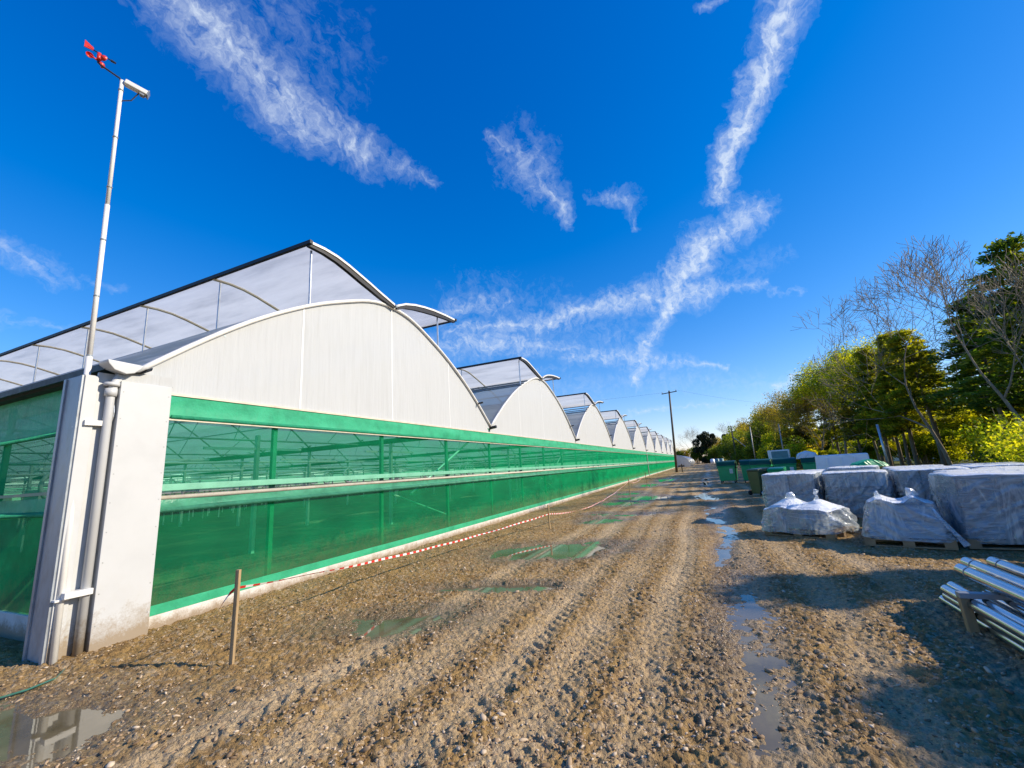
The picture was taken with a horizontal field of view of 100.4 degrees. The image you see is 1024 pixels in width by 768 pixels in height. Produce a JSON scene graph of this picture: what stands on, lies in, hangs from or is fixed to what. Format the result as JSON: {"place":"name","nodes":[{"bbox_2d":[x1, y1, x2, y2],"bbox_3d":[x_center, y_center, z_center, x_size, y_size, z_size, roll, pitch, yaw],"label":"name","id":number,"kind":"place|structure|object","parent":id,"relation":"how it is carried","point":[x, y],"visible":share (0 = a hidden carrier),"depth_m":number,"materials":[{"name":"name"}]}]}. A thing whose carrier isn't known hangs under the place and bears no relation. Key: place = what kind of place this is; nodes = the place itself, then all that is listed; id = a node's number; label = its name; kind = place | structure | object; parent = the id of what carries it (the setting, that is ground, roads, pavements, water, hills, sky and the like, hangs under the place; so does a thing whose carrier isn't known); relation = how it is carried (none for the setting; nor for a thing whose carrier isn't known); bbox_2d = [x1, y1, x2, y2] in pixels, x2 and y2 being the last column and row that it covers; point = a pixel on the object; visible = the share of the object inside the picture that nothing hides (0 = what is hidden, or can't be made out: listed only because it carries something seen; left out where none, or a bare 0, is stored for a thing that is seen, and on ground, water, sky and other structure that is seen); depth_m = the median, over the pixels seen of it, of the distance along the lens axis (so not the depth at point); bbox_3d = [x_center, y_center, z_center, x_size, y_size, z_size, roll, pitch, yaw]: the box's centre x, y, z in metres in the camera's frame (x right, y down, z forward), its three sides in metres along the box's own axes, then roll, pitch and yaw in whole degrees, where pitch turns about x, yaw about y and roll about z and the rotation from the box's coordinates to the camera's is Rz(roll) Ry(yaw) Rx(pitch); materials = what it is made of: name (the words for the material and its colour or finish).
{"place":"outdoors","nodes":[
{"label":"outdoors","id":0,"kind":"place"},
{"bbox_2d":[0,457,1023,767],"bbox_3d":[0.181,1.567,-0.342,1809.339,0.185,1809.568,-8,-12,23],"label":"ground","id":1,"kind":"structure","parent":0,"point":[616,627],"depth_m":3.73,"materials":[{"name":"gravel"}]},
{"bbox_2d":[0,668,64,697],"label":"hose","id":2,"kind":"object","parent":1,"relation":"on","point":[31,687],"visible":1,"depth_m":3.73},
{"bbox_2d":[0,700,126,767],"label":"puddle","id":3,"kind":"object","parent":1,"relation":"on","point":[72,729],"visible":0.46,"depth_m":3.07,"materials":[{"name":"liquid"}]},
{"bbox_2d":[48,40,149,665],"bbox_3d":[-5.036,-0.805,5.033,0.781,7.600,0.392,3,-13,-31],"label":"weather mast","id":4,"kind":"object","parent":1,"relation":"on","point":[63,595],"visible":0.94,"depth_m":5.03,"materials":[{"name":"white metal"}]},
{"bbox_2d":[229,569,240,664],"bbox_3d":[-2.605,2.257,4.008,0.067,0.970,0.051,-5,-12,6],"label":"wooden stake","id":5,"kind":"object","parent":1,"relation":"on","point":[235,617],"visible":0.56,"depth_m":4.01,"materials":[{"name":"brown wood"}]},
{"bbox_2d":[218,477,642,610],"bbox_3d":[3.948,4.774,18.618,0.729,0.620,32.513,-9,-13,24],"label":"barrier tape","id":6,"kind":"object","parent":5,"relation":"attached to","point":[251,585],"visible":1,"depth_m":6.87,"materials":[{"name":"plastic"}]},
{"bbox_2d":[0,239,674,664],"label":"greenhouse","id":7,"kind":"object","parent":1,"relation":"on","point":[310,359],"visible":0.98,"depth_m":9.18,"materials":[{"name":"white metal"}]},
{"bbox_2d":[350,615,441,639],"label":"puddle","id":8,"kind":"object","parent":1,"relation":"on","point":[384,628],"visible":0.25,"depth_m":4.83,"materials":[{"name":"liquid"}]},
{"bbox_2d":[433,586,506,592],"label":"puddle","id":9,"kind":"object","parent":1,"relation":"on","point":[484,589],"visible":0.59,"depth_m":6.16,"materials":[{"name":"liquid"}]},
{"bbox_2d":[480,584,555,592],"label":"puddle","id":10,"kind":"object","parent":1,"relation":"on","point":[526,587],"visible":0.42,"depth_m":6.04,"materials":[{"name":"liquid"}]},
{"bbox_2d":[490,541,622,559],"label":"puddle","id":11,"kind":"object","parent":1,"relation":"on","point":[563,551],"visible":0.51,"depth_m":8.60,"materials":[{"name":"liquid"}]},
{"bbox_2d":[583,519,622,523],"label":"puddle","id":12,"kind":"object","parent":1,"relation":"on","point":[592,521],"visible":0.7,"depth_m":12.69,"materials":[{"name":"liquid"}]},
{"bbox_2d":[601,502,648,505],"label":"puddle","id":13,"kind":"object","parent":1,"relation":"on","point":[622,503],"visible":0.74,"depth_m":17.95,"materials":[{"name":"liquid"}]},
{"bbox_2d":[616,495,670,499],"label":"puddle","id":14,"kind":"object","parent":1,"relation":"on","point":[643,498],"visible":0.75,"depth_m":20.10,"materials":[{"name":"liquid"}]},
{"bbox_2d":[662,389,677,471],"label":"utility pole","id":15,"kind":"object","parent":1,"relation":"on","point":[674,449],"visible":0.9,"depth_m":60.16,"materials":[{"name":"metal"}]},
{"bbox_2d":[663,455,694,466],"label":"polytunnel","id":16,"kind":"structure","parent":1,"relation":"on","point":[685,461],"depth_m":101.67,"materials":[{"name":"plastic"}]},
{"bbox_2d":[687,446,704,463],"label":"tall shrub","id":17,"kind":"object","parent":1,"relation":"on","point":[694,456],"visible":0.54,"depth_m":160.19,"materials":[{"name":"green plant"}]},
{"bbox_2d":[692,431,716,462],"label":"round tree","id":18,"kind":"object","parent":1,"relation":"on","point":[704,440],"visible":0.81,"depth_m":156.70,"materials":[{"name":"green plant"}]},
{"bbox_2d":[702,445,725,460],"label":"tall shrub","id":19,"kind":"object","parent":1,"relation":"on","point":[709,454],"visible":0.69,"depth_m":151.47,"materials":[{"name":"green plant"}]},
{"bbox_2d":[716,434,736,457],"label":"tall shrub","id":20,"kind":"object","parent":1,"relation":"on","point":[722,441],"visible":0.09,"depth_m":115.89,"materials":[{"name":"green plant"}]},
{"bbox_2d":[716,460,737,483],"bbox_3d":[13.626,5.558,26.943,1.110,1.395,0.920,-12,-14,35],"label":"waste bin","id":21,"kind":"object","parent":1,"relation":"on","point":[727,470],"visible":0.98,"depth_m":26.65,"materials":[{"name":"green plastic"}]},
{"bbox_2d":[718,443,738,462],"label":"bush","id":22,"kind":"object","parent":1,"relation":"on","point":[725,453],"visible":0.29,"depth_m":110.68,"materials":[{"name":"green plant"}]},
{"bbox_2d":[725,428,747,458],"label":"tall shrub","id":23,"kind":"object","parent":1,"relation":"on","point":[738,435],"visible":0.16,"depth_m":90.68,"materials":[{"name":"green plant"}]},
{"bbox_2d":[731,444,746,463],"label":"bush","id":24,"kind":"object","parent":1,"relation":"on","point":[738,449],"visible":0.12,"depth_m":79.05,"materials":[{"name":"green plant"}]},
{"bbox_2d":[694,479,796,764],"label":"puddle","id":25,"kind":"object","parent":1,"relation":"on","point":[765,723],"visible":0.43,"depth_m":3.39,"materials":[{"name":"liquid"}]},
{"bbox_2d":[739,459,752,482],"bbox_3d":[14.643,5.340,26.187,1.110,1.395,0.920,-9,-13,27],"label":"waste bin","id":26,"kind":"object","parent":1,"relation":"on","point":[744,465],"visible":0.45,"depth_m":26.00,"materials":[{"name":"green plastic"}]},
{"bbox_2d":[740,441,766,459],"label":"bush","id":27,"kind":"object","parent":1,"relation":"on","point":[747,450],"visible":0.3,"depth_m":67.75,"materials":[{"name":"green plant"}]},
{"bbox_2d":[746,467,769,495],"bbox_3d":[10.382,4.054,17.801,0.875,1.087,0.664,0,-12,-16],"label":"wheelie bin","id":28,"kind":"object","parent":1,"relation":"on","point":[755,478],"visible":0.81,"depth_m":17.62,"materials":[{"name":"green plastic"}]},
{"bbox_2d":[739,409,776,458],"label":"round tree","id":29,"kind":"object","parent":1,"relation":"on","point":[763,430],"visible":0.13,"depth_m":70.91,"materials":[{"name":"green plant"}]},
{"bbox_2d":[742,429,774,448],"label":"tall shrub","id":30,"kind":"object","parent":1,"relation":"on","point":[748,440],"visible":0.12,"depth_m":70.81,"materials":[{"name":"green plant"}]},
{"bbox_2d":[749,458,772,468],"bbox_3d":[14.198,4.948,24.123,1.110,1.395,0.920,-14,-16,42],"label":"waste bin","id":31,"kind":"object","parent":1,"relation":"on","point":[758,463],"visible":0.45,"depth_m":23.92,"materials":[{"name":"green plastic"}]},
{"bbox_2d":[754,443,778,458],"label":"bush","id":32,"kind":"object","parent":1,"relation":"on","point":[761,454],"visible":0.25,"depth_m":59.58,"materials":[{"name":"green plant"}]},
{"bbox_2d":[767,467,785,472],"bbox_3d":[10.816,3.925,17.304,0.664,1.087,0.875,-13,-15,37],"label":"wheelie bin","id":33,"kind":"object","parent":1,"relation":"on","point":[774,469],"visible":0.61,"depth_m":17.15,"materials":[{"name":"green plastic"}]},
{"bbox_2d":[761,429,793,448],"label":"tall shrub","id":34,"kind":"object","parent":1,"relation":"on","point":[768,440],"visible":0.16,"depth_m":61.49,"materials":[{"name":"green plant"}]},
{"bbox_2d":[767,449,790,458],"bbox_3d":[15.919,4.816,25.250,1.099,1.810,0.711,-12,-14,35],"label":"white tub","id":35,"kind":"object","parent":1,"relation":"on","point":[785,453],"visible":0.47,"depth_m":25.09,"materials":[{"name":"plastic"}]},
{"bbox_2d":[750,401,814,432],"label":"budding tree","id":36,"kind":"object","parent":1,"relation":"on","point":[761,416],"visible":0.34,"depth_m":65.33,"materials":[{"name":"green plant"}]},
{"bbox_2d":[771,457,796,470],"bbox_3d":[14.697,4.676,22.945,1.110,1.395,0.920,-9,-13,25],"label":"waste bin","id":37,"kind":"object","parent":1,"relation":"on","point":[789,463],"visible":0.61,"depth_m":22.65,"materials":[{"name":"green plastic"}]},
{"bbox_2d":[764,435,820,458],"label":"bush","id":38,"kind":"object","parent":1,"relation":"on","point":[795,440],"visible":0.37,"depth_m":51.88,"materials":[{"name":"green plant"}]},
{"bbox_2d":[761,471,825,519],"bbox_3d":[7.234,2.846,10.989,1.328,1.126,1.254,-12,-14,36],"label":"wrapped pallet","id":39,"kind":"object","parent":1,"relation":"on","point":[799,485],"visible":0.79,"depth_m":10.68,"materials":[{"name":"white plastic"}]},
{"bbox_2d":[773,470,826,499],"bbox_3d":[8.068,3.022,12.023,1.351,1.091,1.288,-13,-15,39],"label":"wrapped pallet","id":40,"kind":"object","parent":1,"relation":"on","point":[819,474],"visible":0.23,"depth_m":11.72,"materials":[{"name":"white plastic"}]},
{"bbox_2d":[773,426,827,452],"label":"tall shrub","id":41,"kind":"object","parent":1,"relation":"on","point":[789,432],"visible":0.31,"depth_m":52.81,"materials":[{"name":"green plant"}]},
{"bbox_2d":[785,443,818,467],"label":"bush","id":42,"kind":"object","parent":1,"relation":"on","point":[796,450],"visible":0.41,"depth_m":44.40,"materials":[{"name":"green plant"}]},
{"bbox_2d":[750,384,856,443],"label":"budding tree","id":43,"kind":"object","parent":1,"relation":"on","point":[777,404],"visible":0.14,"depth_m":51.95,"materials":[{"name":"green plant"}]},
{"bbox_2d":[791,391,821,443],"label":"pine tree","id":44,"kind":"object","parent":1,"relation":"on","point":[812,425],"visible":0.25,"depth_m":52.63,"materials":[{"name":"green plant"}]},
{"bbox_2d":[800,457,815,469],"bbox_3d":[15.633,4.427,22.009,1.110,1.395,0.920,-12,-14,35],"label":"waste bin","id":45,"kind":"object","parent":1,"relation":"on","point":[808,463],"visible":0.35,"depth_m":21.86,"materials":[{"name":"green plastic"}]},
{"bbox_2d":[796,451,817,458],"bbox_3d":[15.378,3.697,22.305,0.965,0.416,0.680,-11,-13,31],"label":"white sack","id":46,"kind":"object","parent":45,"relation":"on","point":[806,454],"visible":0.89,"depth_m":22.10,"materials":[{"name":"plastic"}]},
{"bbox_2d":[761,489,857,539],"bbox_3d":[5.918,2.577,8.641,1.267,0.878,1.594,4,-14,-34],"label":"film bag","id":47,"kind":"object","parent":1,"relation":"on","point":[795,516],"visible":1,"depth_m":8.38,"materials":[{"name":"white plastic"}]},
{"bbox_2d":[772,383,846,452],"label":"budding tree","id":48,"kind":"object","parent":1,"relation":"on","point":[798,418],"visible":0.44,"depth_m":44.41,"materials":[{"name":"green plant"}]},
{"bbox_2d":[781,347,858,452],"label":"tree","id":49,"kind":"object","parent":1,"relation":"on","point":[813,408],"visible":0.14,"depth_m":43.47,"materials":[{"name":"green plant"}]},
{"bbox_2d":[782,357,863,453],"bbox_3d":[30.240,2.263,39.293,8.878,10.952,8.666,2,-13,-25],"label":"budding tree","id":50,"kind":"object","parent":1,"relation":"on","point":[808,388],"visible":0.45,"depth_m":39.71,"materials":[{"name":"green plant"}]},
{"bbox_2d":[811,377,849,453],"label":"pine tree","id":51,"kind":"object","parent":1,"relation":"on","point":[832,433],"visible":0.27,"depth_m":44.92,"materials":[{"name":"green plant"}]},
{"bbox_2d":[807,343,881,460],"bbox_3d":[32.315,1.990,39.401,9.145,11.280,8.926,6,-15,-39],"label":"budding tree","id":52,"kind":"object","parent":1,"relation":"on","point":[877,452],"visible":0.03,"depth_m":38.40,"materials":[{"name":"green plant"}]},
{"bbox_2d":[826,465,879,470],"bbox_3d":[9.882,2.932,12.263,1.328,1.141,1.254,-13,-15,38],"label":"wrapped pallet","id":53,"kind":"object","parent":1,"relation":"on","point":[848,468],"visible":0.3,"depth_m":12.04,"materials":[{"name":"white plastic"}]},
{"bbox_2d":[850,459,888,465],"bbox_3d":[10.941,2.430,13.134,0.976,0.236,0.546,-4,-12,3],"label":"green sheet","id":54,"kind":"object","parent":53,"relation":"on","point":[869,462],"visible":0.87,"depth_m":12.93,"materials":[{"name":"plastic"}]},
{"bbox_2d":[832,378,874,452],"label":"pine tree","id":55,"kind":"object","parent":1,"relation":"on","point":[849,412],"visible":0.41,"depth_m":37.08,"materials":[{"name":"green plant"}]},
{"bbox_2d":[822,469,893,519],"bbox_3d":[8.265,2.628,10.189,1.351,1.107,1.288,-12,-14,36],"label":"wrapped pallet","id":56,"kind":"object","parent":1,"relation":"on","point":[853,491],"visible":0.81,"depth_m":9.85,"materials":[{"name":"white plastic"}]},
{"bbox_2d":[829,439,891,453],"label":"bush","id":57,"kind":"object","parent":1,"relation":"on","point":[849,443],"visible":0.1,"depth_m":46.41,"materials":[{"name":"green plant"}]},
{"bbox_2d":[841,439,893,460],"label":"bush","id":58,"kind":"object","parent":1,"relation":"on","point":[869,448],"visible":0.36,"depth_m":40.77,"materials":[{"name":"green plant"}]},
{"bbox_2d":[840,389,901,462],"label":"pine tree","id":59,"kind":"object","parent":1,"relation":"on","point":[879,443],"depth_m":37.13,"materials":[{"name":"green plant"}]},
{"bbox_2d":[847,345,906,465],"bbox_3d":[27.130,1.623,31.607,3.795,9.500,3.396,-11,-13,31],"label":"pine tree","id":60,"kind":"object","parent":1,"relation":"on","point":[864,390],"visible":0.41,"depth_m":31.65,"materials":[{"name":"green plant"}]},
{"bbox_2d":[813,336,944,460],"bbox_3d":[29.912,1.367,34.258,8.701,10.733,8.493,-10,-13,28],"label":"budding tree","id":61,"kind":"object","parent":1,"relation":"on","point":[848,368],"visible":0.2,"depth_m":34.65,"materials":[{"name":"green plant"}]},
{"bbox_2d":[876,424,889,465],"bbox_3d":[20.589,3.720,23.585,0.114,3.004,0.226,6,-15,-39],"label":"steel post","id":62,"kind":"object","parent":1,"relation":"on","point":[882,443],"visible":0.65,"depth_m":23.64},
{"bbox_2d":[853,356,918,465],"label":"pine tree","id":63,"kind":"object","parent":1,"relation":"on","point":[901,459],"visible":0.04,"depth_m":31.79,"materials":[{"name":"green plant"}]},
{"bbox_2d":[866,357,925,465],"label":"pine tree","id":64,"kind":"object","parent":1,"relation":"on","point":[896,419],"visible":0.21,"depth_m":28.07,"materials":[{"name":"green plant"}]},
{"bbox_2d":[791,256,1009,465],"bbox_3d":[23.692,-0.801,25.297,10.342,12.175,12.589,-3,-11,-1],"label":"bare tree","id":65,"kind":"object","parent":1,"relation":"on","point":[943,450],"visible":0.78,"depth_m":25.96,"materials":[{"name":"brown plant"}]},
{"bbox_2d":[868,330,936,464],"bbox_3d":[25.596,0.967,27.918,3.396,9.500,3.795,3,-13,-29],"label":"pine tree","id":66,"kind":"object","parent":1,"relation":"on","point":[903,424],"visible":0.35,"depth_m":27.88,"materials":[{"name":"green plant"}]},
{"bbox_2d":[888,466,932,497],"bbox_3d":[10.131,2.584,10.478,1.328,1.081,1.254,-13,-15,39],"label":"wrapped pallet","id":67,"kind":"object","parent":1,"relation":"on","point":[890,475],"visible":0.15,"depth_m":10.75,"materials":[{"name":"white plastic"}]},
{"bbox_2d":[883,464,943,497],"bbox_3d":[10.924,2.743,11.498,1.351,1.078,1.288,-12,-14,36],"label":"wrapped pallet","id":68,"kind":"object","parent":1,"relation":"on","point":[887,470],"visible":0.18,"depth_m":11.52,"materials":[{"name":"white plastic"}]},
{"bbox_2d":[862,487,969,549],"bbox_3d":[6.689,2.228,7.247,1.302,0.911,1.132,-13,-15,39],"label":"film pile","id":69,"kind":"object","parent":1,"relation":"on","point":[893,520],"visible":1,"depth_m":7.01,"materials":[{"name":"white plastic"}]},
{"bbox_2d":[881,328,967,465],"bbox_3d":[23.837,0.870,24.823,3.919,8.678,3.741,5,-14,-37],"label":"pine tree","id":70,"kind":"object","parent":1,"relation":"on","point":[915,362],"visible":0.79,"depth_m":24.84,"materials":[{"name":"green plant"}]},
{"bbox_2d":[878,427,971,464],"bbox_3d":[30.963,4.713,31.783,4.573,3.087,4.807,2,-13,-25],"label":"bush","id":71,"kind":"object","parent":1,"relation":"on","point":[925,444],"visible":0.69,"depth_m":31.69,"materials":[{"name":"green plant"}]},
{"bbox_2d":[891,466,967,520],"bbox_3d":[9.295,2.397,9.396,1.319,1.116,1.278,-12,-14,36],"label":"wrapped pallet","id":72,"kind":"object","parent":1,"relation":"on","point":[917,480],"visible":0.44,"depth_m":9.25,"materials":[{"name":"white plastic"}]},
{"bbox_2d":[907,363,965,464],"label":"pine tree","id":73,"kind":"object","parent":1,"relation":"on","point":[949,418],"visible":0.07,"depth_m":28.59,"materials":[{"name":"green plant"}]},
{"bbox_2d":[889,428,985,464],"bbox_3d":[33.222,4.771,33.943,5.236,3.554,5.371,-5,-12,7],"label":"bush","id":74,"kind":"object","parent":1,"relation":"on","point":[964,459],"visible":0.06,"depth_m":32.73,"materials":[{"name":"green plant"}]},
{"bbox_2d":[857,234,1023,421],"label":"bare tree","id":75,"kind":"object","parent":1,"relation":"on","point":[996,390],"visible":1,"depth_m":16.53,"materials":[{"name":"brown plant"}]},
{"bbox_2d":[930,406,987,462],"bbox_3d":[35.800,3.601,32.885,6.138,5.075,5.477,4,-14,-33],"label":"tall shrub","id":76,"kind":"object","parent":1,"relation":"on","point":[957,423],"visible":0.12,"depth_m":33.18,"materials":[{"name":"green plant"}]},
{"bbox_2d":[955,404,986,455],"bbox_3d":[32.561,2.882,27.717,5.815,4.808,5.188,-8,-12,23],"label":"tall shrub","id":77,"kind":"object","parent":1,"relation":"on","point":[970,417],"visible":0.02,"depth_m":28.33,"materials":[{"name":"green plant"}]},
{"bbox_2d":[919,295,1023,438],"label":"pine tree","id":78,"kind":"object","parent":1,"relation":"on","point":[947,393],"visible":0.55,"depth_m":21.45,"materials":[{"name":"green plant"}]},
{"bbox_2d":[929,468,1023,549],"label":"wrapped pallet","id":79,"kind":"object","parent":1,"relation":"on","point":[987,506],"visible":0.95,"depth_m":6.58,"materials":[{"name":"white plastic"}]},
{"bbox_2d":[933,466,1023,474],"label":"wrapped pallet","id":80,"kind":"object","parent":1,"relation":"on","point":[979,469],"visible":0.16,"depth_m":8.21,"materials":[{"name":"white plastic"}]},
{"bbox_2d":[939,595,1023,654],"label":"steel pipe","id":81,"kind":"object","parent":1,"relation":"on","point":[1004,639],"visible":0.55,"depth_m":3.49,"materials":[{"name":"metal"}]},
{"bbox_2d":[942,593,1023,646],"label":"steel pipe","id":82,"kind":"object","parent":81,"relation":"on","point":[1009,635],"visible":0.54,"depth_m":3.42,"materials":[{"name":"metal"}]},
{"bbox_2d":[940,585,1023,639],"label":"steel pipe","id":83,"kind":"object","parent":82,"relation":"on","point":[1013,627],"visible":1,"depth_m":3.37,"materials":[{"name":"metal"}]},
{"bbox_2d":[946,581,1023,625],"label":"steel pipe","id":84,"kind":"object","parent":82,"relation":"on","point":[1001,610],"visible":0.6,"depth_m":3.48,"materials":[{"name":"metal"}]},
{"bbox_2d":[941,231,1023,413],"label":"pine tree","id":85,"kind":"object","parent":1,"relation":"on","point":[1009,243],"visible":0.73,"depth_m":18.52,"materials":[{"name":"green plant"}]},
{"bbox_2d":[946,314,1019,428],"bbox_3d":[27.600,-0.040,24.759,3.566,9.974,3.985,-5,-12,7],"label":"pine tree","id":86,"kind":"object","parent":1,"relation":"on","point":[969,370],"visible":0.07,"depth_m":24.68,"materials":[{"name":"green plant"}]},
{"bbox_2d":[955,591,1013,632],"bbox_3d":[4.240,1.946,3.535,0.770,0.382,0.071,-8,-12,23],"label":"pipe cradle","id":87,"kind":"object","parent":1,"relation":"on","point":[969,616],"visible":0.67,"depth_m":3.65,"materials":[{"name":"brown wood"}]},
{"bbox_2d":[986,557,1023,578],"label":"steel pipe","id":88,"kind":"object","parent":87,"relation":"on","point":[1008,567],"visible":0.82,"depth_m":4.08,"materials":[{"name":"metal"}]},
{"bbox_2d":[955,418,1015,462],"bbox_3d":[30.009,2.870,24.875,6.176,4.087,6.021,-11,-13,31],"label":"bush","id":89,"kind":"object","parent":1,"relation":"on","point":[975,454],"visible":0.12,"depth_m":25.13,"materials":[{"name":"green plant"}]},
{"bbox_2d":[950,462,1020,465],"bbox_3d":[11.950,2.513,10.666,1.318,1.070,1.278,-13,-15,39],"label":"wrapped pallet","id":90,"kind":"object","parent":1,"relation":"on","point":[982,463],"visible":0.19,"depth_m":10.68,"materials":[{"name":"white plastic"}]},
{"bbox_2d":[958,463,1023,468],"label":"wrapped pallet","id":91,"kind":"object","parent":1,"relation":"on","point":[992,465],"visible":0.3,"depth_m":9.69,"materials":[{"name":"white plastic"}]},
{"bbox_2d":[961,409,1023,462],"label":"bush","id":92,"kind":"object","parent":1,"relation":"on","point":[991,436],"visible":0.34,"depth_m":13.22,"materials":[{"name":"green plant"}]},
{"bbox_2d":[980,414,1023,462],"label":"bush","id":93,"kind":"object","parent":1,"relation":"on","point":[1006,444],"visible":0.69,"depth_m":10.91,"materials":[{"name":"green plant"}]},
{"bbox_2d":[983,287,1023,423],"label":"pine tree","id":94,"kind":"object","parent":1,"relation":"on","point":[1020,409],"visible":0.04,"depth_m":21.88,"materials":[{"name":"green plant"}]},
{"bbox_3d":[2.550,1.292,-0.198,0.770,0.382,0.071,-8,-12,23],"label":"pipe cradle","id":95,"kind":"object","parent":1,"relation":"on","visible":0},
{"bbox_2d":[954,563,1023,604],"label":"steel pipe","id":96,"kind":"object","parent":95,"relation":"on","point":[1005,589],"visible":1,"depth_m":3.64,"materials":[{"name":"metal"}]},
{"bbox_2d":[960,557,1023,588],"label":"steel pipe","id":97,"kind":"object","parent":95,"relation":"on","point":[1015,580],"visible":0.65,"depth_m":3.89,"materials":[{"name":"metal"}]},
{"bbox_3d":[3.307,1.700,1.633,0.088,0.088,5.400,-9,-13,23],"label":"steel pipe","id":98,"kind":"object","parent":1,"relation":"on","visible":0},
{"bbox_3d":[3.121,1.598,1.514,0.088,0.088,5.400,-9,-13,24],"label":"steel pipe","id":99,"kind":"object","parent":98,"relation":"on","visible":0},
{"bbox_2d":[982,590,1023,617],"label":"steel pipe","id":100,"kind":"object","parent":99,"relation":"on","point":[1015,607],"visible":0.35,"depth_m":3.51,"materials":[{"name":"metal"}]},
{"bbox_2d":[0,0,1023,490],"label":"sky","id":101,"kind":"structure","parent":0,"point":[618,199],"materials":[{"name":"blue"}]},
{"bbox_2d":[815,453,869,471],"bbox_3d":[12.202,3.312,15.643,1.760,1.460,1.240,-12,-14,36],"label":"bulk box","id":102,"kind":"object","parent":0,"point":[825,461],"visible":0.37,"depth_m":15.42,"materials":[{"name":"white plastic"}]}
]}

